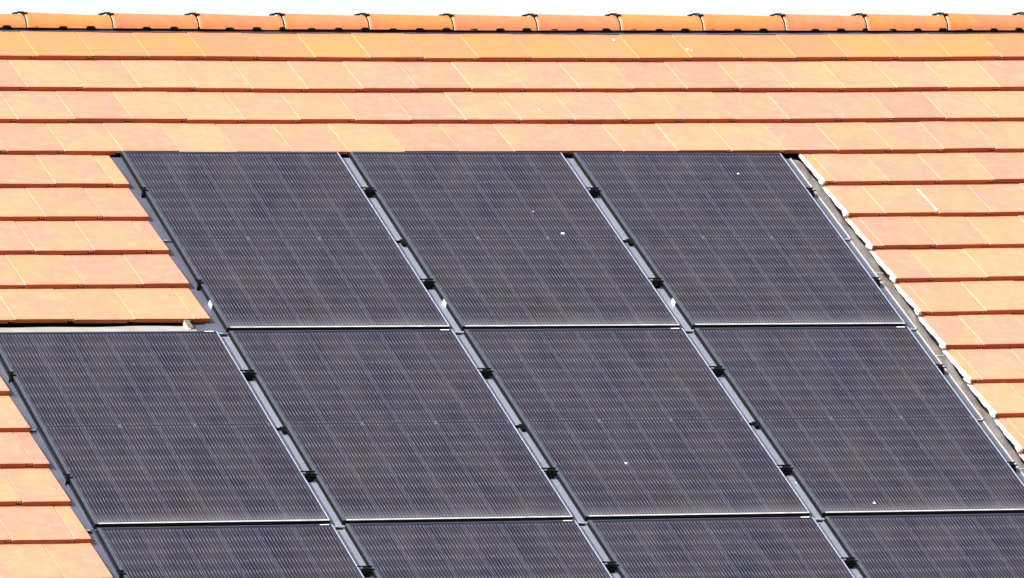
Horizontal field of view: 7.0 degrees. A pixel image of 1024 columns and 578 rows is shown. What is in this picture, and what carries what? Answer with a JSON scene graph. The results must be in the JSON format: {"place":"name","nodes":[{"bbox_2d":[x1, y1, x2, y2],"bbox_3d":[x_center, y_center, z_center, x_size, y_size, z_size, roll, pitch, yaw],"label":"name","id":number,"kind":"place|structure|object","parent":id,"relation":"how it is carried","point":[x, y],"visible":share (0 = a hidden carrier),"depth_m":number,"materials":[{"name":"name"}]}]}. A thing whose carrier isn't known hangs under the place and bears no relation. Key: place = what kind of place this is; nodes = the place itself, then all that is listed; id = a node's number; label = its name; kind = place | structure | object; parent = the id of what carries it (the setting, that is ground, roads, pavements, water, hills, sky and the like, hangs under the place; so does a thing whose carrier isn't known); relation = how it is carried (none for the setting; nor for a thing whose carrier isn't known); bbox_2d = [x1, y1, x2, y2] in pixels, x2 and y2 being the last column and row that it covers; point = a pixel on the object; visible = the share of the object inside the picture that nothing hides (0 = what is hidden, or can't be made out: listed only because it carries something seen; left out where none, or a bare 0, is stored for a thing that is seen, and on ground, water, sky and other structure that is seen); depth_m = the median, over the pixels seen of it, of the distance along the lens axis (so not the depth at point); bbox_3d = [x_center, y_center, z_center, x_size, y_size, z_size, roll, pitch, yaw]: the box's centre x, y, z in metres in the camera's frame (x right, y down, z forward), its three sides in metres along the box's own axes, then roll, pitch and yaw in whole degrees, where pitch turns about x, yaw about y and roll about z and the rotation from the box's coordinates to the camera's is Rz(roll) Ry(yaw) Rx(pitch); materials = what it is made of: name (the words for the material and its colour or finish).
{"place":"outdoors","nodes":[
{"label":"outdoors","id":0,"kind":"place"},
{"bbox_2d":[0,0,1023,15],"label":"sky","id":1,"kind":"structure","parent":0,"point":[82,7],"materials":[{"name":"white"}]},
{"label":"ground","id":2,"kind":"structure","parent":0,"visible":0},
{"bbox_2d":[0,11,1023,577],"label":"tiled roof","id":3,"kind":"structure","parent":2,"relation":"on","point":[900,137],"depth_m":41.56,"materials":[{"name":"tile"}]},
{"bbox_2d":[0,360,125,577],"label":"mounting rail","id":4,"kind":"object","parent":3,"relation":"attached to","point":[58,474],"visible":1,"depth_m":37.61,"materials":[{"name":"grey metal"}]},
{"bbox_2d":[0,331,329,528],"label":"solar panel","id":5,"kind":"object","parent":4,"relation":"attached to","point":[156,428],"visible":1,"depth_m":38.10,"materials":[{"name":"black glass"}]},
{"bbox_2d":[96,524,363,577],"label":"solar panel","id":6,"kind":"object","parent":4,"relation":"attached to","point":[286,551],"visible":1,"depth_m":37.23,"materials":[{"name":"black glass"}]},
{"bbox_2d":[0,321,208,331],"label":"top apron","id":7,"kind":"object","parent":3,"relation":"attached to","point":[199,326],"visible":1,"depth_m":38.90,"materials":[{"name":"white metal"}]},
{"bbox_2d":[181,319,193,329],"bbox_3d":[-1.526,0.167,39.081,0.033,0.029,0.109,0,30,-22],"label":"foam wedge","id":8,"kind":"object","parent":7,"relation":"on","point":[187,324],"visible":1,"depth_m":39.06,"materials":[{"name":"white plastic"}]},
{"bbox_2d":[110,157,374,577],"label":"mounting rail","id":9,"kind":"object","parent":3,"relation":"attached to","point":[214,323],"visible":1,"depth_m":38.91,"materials":[{"name":"grey metal"}]},
{"bbox_2d":[121,151,449,331],"bbox_3d":[-1.099,-0.235,39.995,1.126,0.026,1.722,0,30,-22],"label":"solar panel","id":10,"kind":"object","parent":9,"relation":"attached to","point":[267,241],"visible":1,"depth_m":39.96,"materials":[{"name":"black glass"}]},
{"bbox_2d":[228,329,572,524],"bbox_3d":[-0.526,0.630,38.582,1.126,0.027,1.722,0,30,-22],"label":"solar panel","id":11,"kind":"object","parent":9,"relation":"attached to","point":[399,426],"visible":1,"depth_m":38.55,"materials":[{"name":"black glass"}]},
{"bbox_2d":[344,520,611,577],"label":"solar panel","id":12,"kind":"object","parent":9,"relation":"attached to","point":[530,549],"visible":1,"depth_m":37.66,"materials":[{"name":"black glass"}]},
{"bbox_2d":[342,158,620,577],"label":"mounting rail","id":13,"kind":"object","parent":3,"relation":"attached to","point":[527,439],"visible":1,"depth_m":39.17,"materials":[{"name":"grey metal"}]},
{"bbox_2d":[349,152,679,330],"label":"solar panel","id":14,"kind":"object","parent":13,"relation":"attached to","point":[512,240],"visible":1,"depth_m":40.40,"materials":[{"name":"black glass"}]},
{"bbox_2d":[464,328,809,520],"bbox_3d":[0.576,0.625,39.026,1.126,0.028,1.722,0,30,-22],"label":"solar panel","id":15,"kind":"object","parent":13,"relation":"attached to","point":[633,423],"visible":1,"depth_m":38.99,"materials":[{"name":"black glass"}]},
{"bbox_2d":[587,516,854,577],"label":"solar panel","id":16,"kind":"object","parent":13,"relation":"attached to","point":[775,547],"visible":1,"depth_m":38.09,"materials":[{"name":"black glass"}]},
{"bbox_2d":[566,158,862,577],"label":"mounting rail","id":17,"kind":"object","parent":3,"relation":"attached to","point":[716,370],"visible":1,"depth_m":39.62,"materials":[{"name":"grey metal"}]},
{"bbox_2d":[824,513,1023,577],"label":"solar panel","id":18,"kind":"object","parent":17,"relation":"attached to","point":[944,546],"visible":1,"depth_m":38.48,"materials":[{"name":"black glass"}]},
{"bbox_2d":[785,158,1023,483],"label":"mounting rail","id":19,"kind":"object","parent":3,"relation":"attached to","point":[908,322],"visible":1,"depth_m":40.49,"materials":[{"name":"grey metal"}]},
{"bbox_2d":[572,153,905,328],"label":"solar panel","id":20,"kind":"object","parent":19,"relation":"attached to","point":[732,240],"visible":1,"depth_m":40.85,"materials":[{"name":"black glass"}]},
{"bbox_2d":[694,326,1023,516],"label":"solar panel","id":21,"kind":"object","parent":19,"relation":"attached to","point":[862,421],"visible":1,"depth_m":39.44,"materials":[{"name":"black glass"}]},
{"bbox_2d":[793,160,1023,473],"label":"side flashing","id":22,"kind":"object","parent":3,"relation":"attached to","point":[988,420],"visible":1,"depth_m":40.53,"materials":[{"name":"silver metal"}]}
]}

